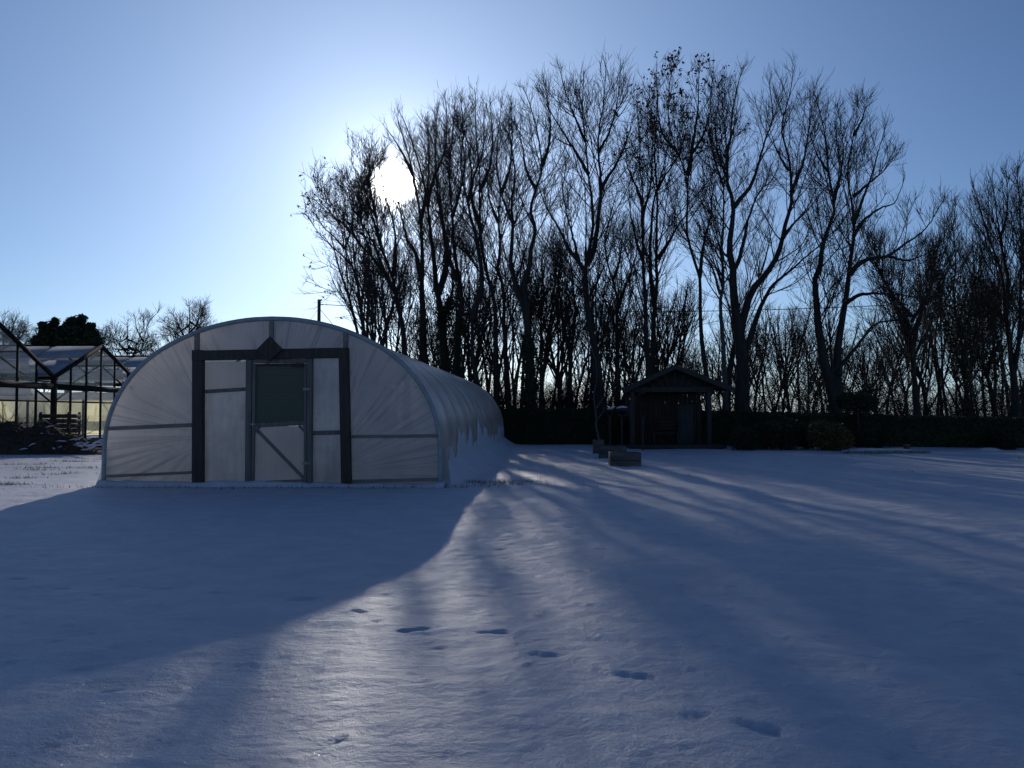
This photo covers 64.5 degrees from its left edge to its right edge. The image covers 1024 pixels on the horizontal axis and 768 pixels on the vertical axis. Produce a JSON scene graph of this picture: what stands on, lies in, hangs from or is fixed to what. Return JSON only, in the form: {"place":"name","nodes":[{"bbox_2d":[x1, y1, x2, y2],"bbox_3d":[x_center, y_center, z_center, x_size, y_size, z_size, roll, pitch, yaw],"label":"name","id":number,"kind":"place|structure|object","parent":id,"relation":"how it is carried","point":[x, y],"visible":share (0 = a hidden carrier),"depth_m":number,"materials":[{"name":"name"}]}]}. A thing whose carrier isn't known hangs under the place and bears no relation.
{"place":"outdoors","nodes":[
{"label":"outdoors","id":0,"kind":"place"},
{"bbox_2d":[0,415,1023,767],"bbox_3d":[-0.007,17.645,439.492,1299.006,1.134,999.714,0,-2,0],"label":"snow ground","id":1,"kind":"structure","parent":0,"point":[800,607],"depth_m":5.77,"materials":[{"name":"snow"}]},
{"bbox_2d":[0,308,45,346],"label":"bare tree","id":2,"kind":"object","parent":1,"relation":"on","point":[12,329],"visible":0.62,"depth_m":69.14,"materials":[{"name":"brown plant"}]},
{"bbox_2d":[0,402,103,455],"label":"brush pile","id":3,"kind":"object","parent":1,"relation":"on","point":[43,437],"visible":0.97,"depth_m":28.96,"materials":[{"name":"plant"}]},
{"bbox_2d":[39,412,80,435],"bbox_3d":[-18.376,1.954,32.950,1.280,1.620,0.880,0,-2,3],"label":"storage crate","id":4,"kind":"object","parent":1,"relation":"on","point":[69,416],"visible":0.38,"depth_m":32.55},
{"bbox_2d":[31,313,104,392],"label":"conifer","id":5,"kind":"object","parent":1,"relation":"on","point":[79,329],"visible":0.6,"depth_m":71.83,"materials":[{"name":"green plant"}]},
{"bbox_2d":[0,322,148,443],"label":"glasshouse","id":6,"kind":"structure","parent":1,"relation":"on","point":[25,370],"depth_m":38.58,"materials":[{"name":"clear glass"}]},
{"bbox_2d":[98,317,161,386],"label":"bare tree","id":7,"kind":"object","parent":1,"relation":"on","point":[135,349],"visible":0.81,"depth_m":75.37,"materials":[{"name":"brown plant"}]},
{"bbox_2d":[127,303,164,354],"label":"bare tree","id":8,"kind":"object","parent":1,"relation":"on","point":[144,316],"visible":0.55,"depth_m":78.21,"materials":[{"name":"brown plant"}]},
{"bbox_2d":[151,294,221,344],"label":"bare tree","id":9,"kind":"object","parent":1,"relation":"on","point":[197,324],"visible":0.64,"depth_m":79.84,"materials":[{"name":"brown plant"}]},
{"bbox_2d":[95,480,444,487],"bbox_3d":[-4.884,2.017,16.395,7.100,0.137,0.349,0,-2,3],"label":"snow drift","id":10,"kind":"object","parent":1,"relation":"on","point":[216,483],"visible":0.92,"depth_m":16.32,"materials":[{"name":"snow"}]},
{"bbox_2d":[96,316,503,485],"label":"polytunnel","id":11,"kind":"structure","parent":1,"relation":"on","point":[281,399],"depth_m":16.55,"materials":[{"name":"plastic"}]},
{"bbox_2d":[250,363,310,482],"bbox_3d":[-4.704,0.815,16.456,1.233,2.473,0.080,0,-2,3],"label":"door","id":12,"kind":"structure","parent":11,"relation":"in","point":[279,391],"depth_m":16.48,"materials":[{"name":"plastic"}]},
{"bbox_2d":[311,299,330,321],"bbox_3d":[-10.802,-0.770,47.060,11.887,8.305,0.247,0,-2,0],"label":"utility pole","id":13,"kind":"object","parent":1,"relation":"on","point":[318,311],"visible":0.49,"depth_m":47.13,"materials":[{"name":"wood"}]},
{"bbox_2d":[324,297,1018,311],"bbox_3d":[11.525,-4.631,45.702,45.015,1.099,0.042,0,-2,4],"label":"overhead cable","id":14,"kind":"object","parent":13,"relation":"attached to","point":[637,311],"visible":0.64,"depth_m":45.97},
{"bbox_2d":[290,150,405,346],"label":"bare tree","id":15,"kind":"object","parent":1,"relation":"on","point":[345,247],"visible":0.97,"depth_m":42.10,"materials":[{"name":"brown plant"}]},
{"bbox_2d":[320,204,389,334],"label":"background tree","id":16,"kind":"object","parent":1,"relation":"on","point":[340,266],"visible":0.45,"depth_m":57.31,"materials":[{"name":"brown plant"}]},
{"bbox_2d":[329,205,397,338],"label":"background tree","id":17,"kind":"object","parent":1,"relation":"on","point":[358,257],"visible":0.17,"depth_m":58.04,"materials":[{"name":"brown plant"}]},
{"bbox_2d":[336,256,397,347],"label":"background tree","id":18,"kind":"object","parent":1,"relation":"on","point":[386,340],"visible":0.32,"depth_m":45.60,"materials":[{"name":"brown plant"}]},
{"bbox_2d":[339,243,407,343],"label":"background tree","id":19,"kind":"object","parent":1,"relation":"on","point":[375,331],"visible":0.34,"depth_m":52.44,"materials":[{"name":"brown plant"}]},
{"bbox_2d":[309,125,446,356],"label":"bare tree","id":20,"kind":"object","parent":1,"relation":"on","point":[368,165],"visible":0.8,"depth_m":43.76,"materials":[{"name":"brown plant"}]},
{"bbox_2d":[352,256,407,342],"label":"background tree","id":21,"kind":"object","parent":1,"relation":"on","point":[372,327],"visible":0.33,"depth_m":49.05,"materials":[{"name":"brown plant"}]},
{"bbox_2d":[376,103,452,362],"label":"bare tree","id":22,"kind":"object","parent":1,"relation":"on","point":[401,215],"visible":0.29,"depth_m":60.22,"materials":[{"name":"brown plant"}]},
{"bbox_2d":[382,295,470,367],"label":"background tree","id":23,"kind":"object","parent":1,"relation":"on","point":[419,338],"visible":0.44,"depth_m":56.93,"materials":[{"name":"brown plant"}]},
{"bbox_2d":[380,88,486,372],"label":"bare tree","id":24,"kind":"object","parent":1,"relation":"on","point":[441,323],"visible":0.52,"depth_m":51.09,"materials":[{"name":"brown plant"}]},
{"bbox_2d":[415,336,503,389],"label":"bare bush","id":25,"kind":"object","parent":1,"relation":"on","point":[449,363],"visible":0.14,"depth_m":46.37,"materials":[{"name":"brown plant"}]},
{"bbox_2d":[411,85,508,379],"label":"bare tree","id":26,"kind":"object","parent":1,"relation":"on","point":[458,340],"visible":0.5,"depth_m":47.95,"materials":[{"name":"brown plant"}]},
{"bbox_2d":[413,87,510,386],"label":"bare tree","id":27,"kind":"object","parent":1,"relation":"on","point":[478,299],"visible":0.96,"depth_m":42.52,"materials":[{"name":"brown plant"}]},
{"bbox_2d":[417,78,520,407],"bbox_3d":[-2.458,-7.111,45.249,5.943,20.750,4.852,0,-2,0],"label":"bare tree","id":28,"kind":"object","parent":1,"relation":"on","point":[466,251],"visible":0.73,"depth_m":45.19,"materials":[{"name":"brown plant"}]},
{"bbox_2d":[449,266,491,379],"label":"background tree","id":29,"kind":"object","parent":1,"relation":"on","point":[469,324],"visible":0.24,"depth_m":53.03,"materials":[{"name":"brown plant"}]},
{"bbox_2d":[429,298,516,385],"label":"background tree","id":30,"kind":"object","parent":1,"relation":"on","point":[482,356],"visible":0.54,"depth_m":51.24,"materials":[{"name":"brown plant"}]},
{"bbox_2d":[442,418,519,484],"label":"snow bank","id":31,"kind":"structure","parent":1,"relation":"on","point":[470,461],"depth_m":22.25,"materials":[{"name":"snow"}]},
{"bbox_2d":[446,291,520,381],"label":"background tree","id":32,"kind":"object","parent":1,"relation":"on","point":[480,346],"visible":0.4,"depth_m":52.74,"materials":[{"name":"brown plant"}]},
{"bbox_2d":[450,299,524,392],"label":"background tree","id":33,"kind":"object","parent":1,"relation":"on","point":[508,347],"visible":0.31,"depth_m":54.99,"materials":[{"name":"brown plant"}]},
{"bbox_2d":[462,256,517,391],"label":"background tree","id":34,"kind":"object","parent":1,"relation":"on","point":[495,283],"visible":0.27,"depth_m":62.31,"materials":[{"name":"brown plant"}]},
{"bbox_2d":[449,85,542,407],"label":"bare tree","id":35,"kind":"object","parent":1,"relation":"on","point":[505,351],"visible":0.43,"depth_m":47.05,"materials":[{"name":"brown plant"}]},
{"bbox_2d":[473,266,538,395],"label":"background tree","id":36,"kind":"object","parent":1,"relation":"on","point":[512,374],"visible":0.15,"depth_m":62.02,"materials":[{"name":"brown plant"}]},
{"bbox_2d":[0,456,1020,489],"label":"grass tufts","id":37,"kind":"object","parent":1,"relation":"on","point":[1,483],"visible":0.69,"depth_m":17.08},
{"bbox_2d":[473,66,592,409],"bbox_3d":[0.983,-6.533,40.885,6.094,19.306,6.984,0,-2,0],"label":"bare tree","id":38,"kind":"object","parent":1,"relation":"on","point":[530,363],"visible":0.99,"depth_m":40.81,"materials":[{"name":"brown plant"}]},
{"bbox_2d":[497,249,582,401],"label":"background tree","id":39,"kind":"object","parent":1,"relation":"on","point":[544,317],"visible":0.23,"depth_m":50.66,"materials":[{"name":"brown plant"}]},
{"bbox_2d":[497,206,595,404],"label":"bare tree","id":40,"kind":"object","parent":1,"relation":"on","point":[536,313],"visible":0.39,"depth_m":49.91,"materials":[{"name":"brown plant"}]},
{"bbox_2d":[497,275,603,381],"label":"background tree","id":41,"kind":"object","parent":1,"relation":"on","point":[550,358],"visible":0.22,"depth_m":51.64,"materials":[{"name":"brown plant"}]},
{"bbox_2d":[526,255,591,385],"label":"background tree","id":42,"kind":"object","parent":1,"relation":"on","point":[557,368],"visible":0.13,"depth_m":51.70,"materials":[{"name":"brown plant"}]},
{"bbox_2d":[537,366,592,409],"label":"bare bush","id":43,"kind":"object","parent":1,"relation":"on","point":[562,397],"visible":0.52,"depth_m":43.88,"materials":[{"name":"brown plant"}]},
{"bbox_2d":[518,214,618,393],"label":"bare tree","id":44,"kind":"object","parent":1,"relation":"on","point":[570,349],"visible":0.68,"depth_m":48.01,"materials":[{"name":"brown plant"}]},
{"bbox_2d":[554,260,598,395],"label":"background tree","id":45,"kind":"object","parent":1,"relation":"on","point":[562,366],"visible":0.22,"depth_m":50.80,"materials":[{"name":"brown plant"}]},
{"bbox_2d":[536,341,622,408],"bbox_3d":[3.674,0.392,44.170,4.403,5.999,6.995,1,-2,-27],"label":"bare bush","id":46,"kind":"object","parent":1,"relation":"on","point":[589,390],"visible":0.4,"depth_m":44.22,"materials":[{"name":"brown plant"}]},
{"bbox_2d":[514,44,655,408],"bbox_3d":[3.847,-7.549,42.375,8.108,21.433,6.311,0,-2,0],"label":"bare tree","id":47,"kind":"object","parent":1,"relation":"on","point":[589,253],"visible":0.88,"depth_m":42.03,"materials":[{"name":"brown plant"}]},
{"bbox_2d":[559,327,634,439],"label":"bare tree","id":48,"kind":"object","parent":1,"relation":"on","point":[598,417],"visible":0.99,"depth_m":30.32,"materials":[{"name":"brown plant"}]},
{"bbox_2d":[598,446,626,457],"bbox_3d":[3.328,2.264,26.865,0.881,0.474,0.700,0,-2,3],"label":"planter","id":49,"kind":"object","parent":1,"relation":"on","point":[603,451],"visible":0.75,"depth_m":26.53,"materials":[{"name":"wood"}]},
{"bbox_2d":[555,178,670,408],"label":"bare tree","id":50,"kind":"object","parent":1,"relation":"on","point":[617,325],"visible":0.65,"depth_m":45.03,"materials":[{"name":"brown plant"}]},
{"bbox_2d":[580,312,660,403],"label":"background tree","id":51,"kind":"object","parent":1,"relation":"on","point":[633,355],"visible":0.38,"depth_m":52.08,"materials":[{"name":"brown plant"}]},
{"bbox_2d":[608,449,640,466],"bbox_3d":[3.136,2.084,22.590,0.845,0.517,0.700,0,-2,2],"label":"planter","id":52,"kind":"object","parent":1,"relation":"on","point":[624,459],"visible":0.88,"depth_m":22.24,"materials":[{"name":"wood"}]},
{"bbox_2d":[569,326,696,407],"bbox_3d":[6.556,-0.006,44.092,5.076,6.417,6.273,-2,-3,41],"label":"bare bush","id":53,"kind":"object","parent":1,"relation":"on","point":[586,373],"visible":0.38,"depth_m":43.96,"materials":[{"name":"brown plant"}]},
{"bbox_2d":[587,302,682,380],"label":"background tree","id":54,"kind":"object","parent":1,"relation":"on","point":[642,347],"visible":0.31,"depth_m":53.73,"materials":[{"name":"brown plant"}]},
{"bbox_2d":[584,338,685,406],"bbox_3d":[6.516,0.259,43.877,5.717,5.848,4.626,0,-2,-1],"label":"bare bush","id":55,"kind":"object","parent":1,"relation":"on","point":[628,374],"visible":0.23,"depth_m":43.79,"materials":[{"name":"brown plant"}]},
{"bbox_2d":[598,90,688,409],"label":"bare tree","id":56,"kind":"object","parent":1,"relation":"on","point":[645,300],"visible":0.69,"depth_m":43.04,"materials":[{"name":"brown plant"}]},
{"bbox_2d":[620,281,696,377],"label":"background tree","id":57,"kind":"object","parent":1,"relation":"on","point":[660,325],"visible":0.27,"depth_m":58.90,"materials":[{"name":"brown plant"}]},
{"bbox_2d":[626,268,697,371],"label":"background tree","id":58,"kind":"object","parent":1,"relation":"on","point":[674,339],"visible":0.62,"depth_m":52.30,"materials":[{"name":"brown plant"}]},
{"bbox_2d":[607,51,717,373],"bbox_3d":[8.085,-7.529,44.017,5.756,21.500,5.985,2,-3,-40],"label":"bare tree","id":59,"kind":"object","parent":1,"relation":"on","point":[654,306],"visible":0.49,"depth_m":44.08,"materials":[{"name":"brown plant"}]},
{"bbox_2d":[618,364,734,448],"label":"garden pavilion","id":60,"kind":"structure","parent":1,"relation":"on","point":[687,388],"depth_m":35.49,"materials":[{"name":"wood"}]},
{"bbox_2d":[651,421,679,443],"bbox_3d":[6.748,2.120,35.681,1.200,1.010,0.470,0,-2,4],"label":"bench","id":61,"kind":"object","parent":60,"relation":"on","point":[664,426],"visible":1,"depth_m":35.85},
{"bbox_2d":[678,405,692,443],"bbox_3d":[7.617,1.759,35.521,0.640,1.700,0.055,0,-2,4],"label":"door panel","id":62,"kind":"structure","parent":60,"relation":"in","point":[685,412],"depth_m":35.50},
{"bbox_2d":[610,47,749,409],"bbox_3d":[8.654,-7.069,41.256,7.450,20.383,5.326,0,-2,0],"label":"bare tree","id":63,"kind":"object","parent":1,"relation":"on","point":[666,138],"visible":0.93,"depth_m":41.17,"materials":[{"name":"brown plant"}]},
{"bbox_2d":[636,277,724,368],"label":"background tree","id":64,"kind":"object","parent":1,"relation":"on","point":[684,341],"visible":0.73,"depth_m":51.55,"materials":[{"name":"brown plant"}]},
{"bbox_2d":[668,274,698,364],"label":"background tree","id":65,"kind":"object","parent":1,"relation":"on","point":[692,298],"visible":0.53,"depth_m":55.58,"materials":[{"name":"brown plant"}]},
{"bbox_2d":[660,68,781,410],"bbox_3d":[10.945,-6.915,42.343,7.007,20.160,5.465,0,-2,0],"label":"bare tree","id":66,"kind":"object","parent":1,"relation":"on","point":[713,222],"visible":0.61,"depth_m":42.13,"materials":[{"name":"brown plant"}]},
{"bbox_2d":[675,338,788,410],"bbox_3d":[12.187,0.171,46.047,6.060,6.200,4.904,0,-2,5],"label":"bare bush","id":67,"kind":"object","parent":1,"relation":"on","point":[688,364],"visible":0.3,"depth_m":45.82,"materials":[{"name":"brown plant"}]},
{"bbox_2d":[693,309,776,382],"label":"background tree","id":68,"kind":"object","parent":1,"relation":"on","point":[730,346],"visible":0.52,"depth_m":54.97,"materials":[{"name":"brown plant"}]},
{"bbox_2d":[704,354,794,412],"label":"bare bush","id":69,"kind":"object","parent":1,"relation":"on","point":[753,399],"visible":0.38,"depth_m":42.70,"materials":[{"name":"brown plant"}]},
{"bbox_2d":[728,421,774,449],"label":"shrub","id":70,"kind":"object","parent":1,"relation":"on","point":[746,438],"visible":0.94,"depth_m":32.92,"materials":[{"name":"green plant"}]},
{"bbox_2d":[712,198,791,410],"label":"bare tree","id":71,"kind":"object","parent":1,"relation":"on","point":[730,367],"visible":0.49,"depth_m":45.95,"materials":[{"name":"brown plant"}]},
{"bbox_2d":[724,303,788,408],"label":"background tree","id":72,"kind":"object","parent":1,"relation":"on","point":[763,351],"visible":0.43,"depth_m":56.67,"materials":[{"name":"brown plant"}]},
{"bbox_2d":[663,48,858,411],"bbox_3d":[12.572,-7.053,40.367,9.893,20.312,6.421,0,-2,0],"label":"bare tree","id":73,"kind":"object","parent":1,"relation":"on","point":[743,343],"visible":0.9,"depth_m":40.46,"materials":[{"name":"brown plant"}]},
{"bbox_2d":[499,407,1023,447],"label":"hedge","id":74,"kind":"object","parent":1,"relation":"on","point":[543,426],"visible":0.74,"depth_m":36.23,"materials":[{"name":"green plant"}]},
{"bbox_2d":[713,297,828,411],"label":"background tree","id":75,"kind":"object","parent":1,"relation":"on","point":[792,336],"visible":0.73,"depth_m":50.60,"materials":[{"name":"brown plant"}]},
{"bbox_2d":[750,362,805,411],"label":"bare bush","id":76,"kind":"object","parent":1,"relation":"on","point":[789,401],"visible":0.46,"depth_m":47.93,"materials":[{"name":"brown plant"}]},
{"bbox_2d":[747,293,822,397],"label":"background tree","id":77,"kind":"object","parent":1,"relation":"on","point":[779,326],"visible":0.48,"depth_m":60.90,"materials":[{"name":"brown plant"}]},
{"bbox_2d":[753,305,829,411],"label":"background tree","id":78,"kind":"object","parent":1,"relation":"on","point":[782,339],"visible":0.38,"depth_m":58.64,"materials":[{"name":"brown plant"}]},
{"bbox_2d":[762,314,850,410],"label":"background tree","id":79,"kind":"object","parent":1,"relation":"on","point":[808,365],"visible":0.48,"depth_m":56.00,"materials":[{"name":"brown plant"}]},
{"bbox_2d":[775,355,857,413],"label":"bare bush","id":80,"kind":"object","parent":1,"relation":"on","point":[807,407],"visible":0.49,"depth_m":41.41,"materials":[{"name":"brown plant"}]},
{"bbox_2d":[805,419,855,450],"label":"shrub","id":81,"kind":"object","parent":1,"relation":"on","point":[826,436],"visible":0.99,"depth_m":31.72,"materials":[{"name":"green plant"}]},
{"bbox_2d":[787,311,876,378],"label":"background tree","id":82,"kind":"object","parent":1,"relation":"on","point":[854,333],"visible":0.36,"depth_m":58.90,"materials":[{"name":"brown plant"}]},
{"bbox_2d":[835,391,877,447],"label":"clipped evergreen","id":83,"kind":"object","parent":1,"relation":"on","point":[856,401],"visible":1,"depth_m":34.70,"materials":[{"name":"green plant"}]},
{"bbox_2d":[776,79,964,414],"bbox_3d":[17.352,-6.237,39.734,9.400,18.693,7.920,0,-2,0],"label":"bare tree","id":84,"kind":"object","parent":1,"relation":"on","point":[831,375],"visible":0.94,"depth_m":39.19,"materials":[{"name":"brown plant"}]},
{"bbox_2d":[841,319,910,411],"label":"background tree","id":85,"kind":"object","parent":1,"relation":"on","point":[864,360],"visible":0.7,"depth_m":52.32,"materials":[{"name":"brown plant"}]},
{"bbox_2d":[848,349,908,411],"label":"background tree","id":86,"kind":"object","parent":1,"relation":"on","point":[878,368],"visible":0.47,"depth_m":52.12,"materials":[{"name":"brown plant"}]},
{"bbox_2d":[825,350,933,414],"bbox_3d":[20.130,0.659,45.594,6.436,5.519,4.051,-1,-3,34],"label":"bare bush","id":87,"kind":"object","parent":1,"relation":"on","point":[864,410],"visible":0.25,"depth_m":45.57,"materials":[{"name":"brown plant"}]},
{"bbox_2d":[842,448,930,453],"bbox_3d":[13.896,2.507,30.324,2.964,0.223,1.080,0,-2,3],"label":"flower bed","id":88,"kind":"object","parent":1,"relation":"on","point":[875,450],"visible":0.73,"depth_m":29.85,"materials":[{"name":"snow"}]},
{"bbox_2d":[851,361,929,415],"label":"bare bush","id":89,"kind":"object","parent":1,"relation":"on","point":[900,404],"visible":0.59,"depth_m":43.13,"materials":[{"name":"brown plant"}]},
{"bbox_2d":[850,305,941,409],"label":"background tree","id":90,"kind":"object","parent":1,"relation":"on","point":[887,349],"visible":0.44,"depth_m":55.72,"materials":[{"name":"brown plant"}]},
{"bbox_2d":[849,342,944,414],"bbox_3d":[22.281,0.345,46.541,4.647,5.875,5.743,-2,-3,37],"label":"bare bush","id":91,"kind":"object","parent":1,"relation":"on","point":[928,384],"visible":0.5,"depth_m":46.05,"materials":[{"name":"brown plant"}]},
{"bbox_2d":[851,270,962,414],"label":"background tree","id":92,"kind":"object","parent":1,"relation":"on","point":[918,373],"visible":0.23,"depth_m":48.36,"materials":[{"name":"brown plant"}]},
{"bbox_2d":[846,206,976,415],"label":"bare tree","id":93,"kind":"object","parent":1,"relation":"on","point":[908,330],"visible":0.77,"depth_m":40.93,"materials":[{"name":"brown plant"}]},
{"bbox_2d":[891,300,972,407],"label":"background tree","id":94,"kind":"object","parent":1,"relation":"on","point":[924,362],"visible":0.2,"depth_m":50.64,"materials":[{"name":"brown plant"}]},
{"bbox_2d":[910,375,961,416],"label":"bare bush","id":95,"kind":"object","parent":1,"relation":"on","point":[941,395],"visible":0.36,"depth_m":48.29,"materials":[{"name":"brown plant"}]},
{"bbox_2d":[900,188,1012,416],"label":"bare tree","id":96,"kind":"object","parent":1,"relation":"on","point":[959,339],"visible":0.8,"depth_m":42.68,"materials":[{"name":"brown plant"}]},
{"bbox_2d":[916,305,1005,415],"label":"background tree","id":97,"kind":"object","parent":1,"relation":"on","point":[955,380],"visible":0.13,"depth_m":50.74,"materials":[{"name":"brown plant"}]},
{"bbox_2d":[920,353,1010,416],"bbox_3d":[23.603,0.750,42.157,3.694,5.033,5.869,0,-2,-5],"label":"bare bush","id":98,"kind":"object","parent":1,"relation":"on","point":[958,403],"visible":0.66,"depth_m":42.28,"materials":[{"name":"brown plant"}]},
{"bbox_2d":[925,343,1008,416],"bbox_3d":[26.811,0.426,47.376,4.564,5.770,5.640,-1,-3,34],"label":"bare bush","id":99,"kind":"object","parent":1,"relation":"on","point":[943,388],"visible":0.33,"depth_m":46.94,"materials":[{"name":"brown plant"}]},
{"bbox_2d":[927,243,1023,416],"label":"bare tree","id":100,"kind":"object","parent":1,"relation":"on","point":[990,363],"visible":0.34,"depth_m":45.94,"materials":[{"name":"brown plant"}]},
{"bbox_2d":[937,370,1020,416],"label":"bare bush","id":101,"kind":"object","parent":1,"relation":"on","point":[979,397],"visible":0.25,"depth_m":44.78,"materials":[{"name":"brown plant"}]},
{"bbox_2d":[951,152,1023,416],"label":"bare tree","id":102,"kind":"object","parent":1,"relation":"on","point":[1013,358],"visible":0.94,"depth_m":42.10,"materials":[{"name":"brown plant"}]},
{"bbox_2d":[979,361,1023,416],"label":"bare bush","id":103,"kind":"object","parent":1,"relation":"on","point":[1009,401],"visible":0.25,"depth_m":46.41,"materials":[{"name":"brown plant"}]},
{"bbox_2d":[987,374,1023,416],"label":"bare bush","id":104,"kind":"object","parent":1,"relation":"on","point":[1021,399],"visible":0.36,"depth_m":43.74,"materials":[{"name":"brown plant"}]},
{"bbox_2d":[0,0,1023,414],"label":"sky","id":105,"kind":"structure","parent":0,"point":[153,152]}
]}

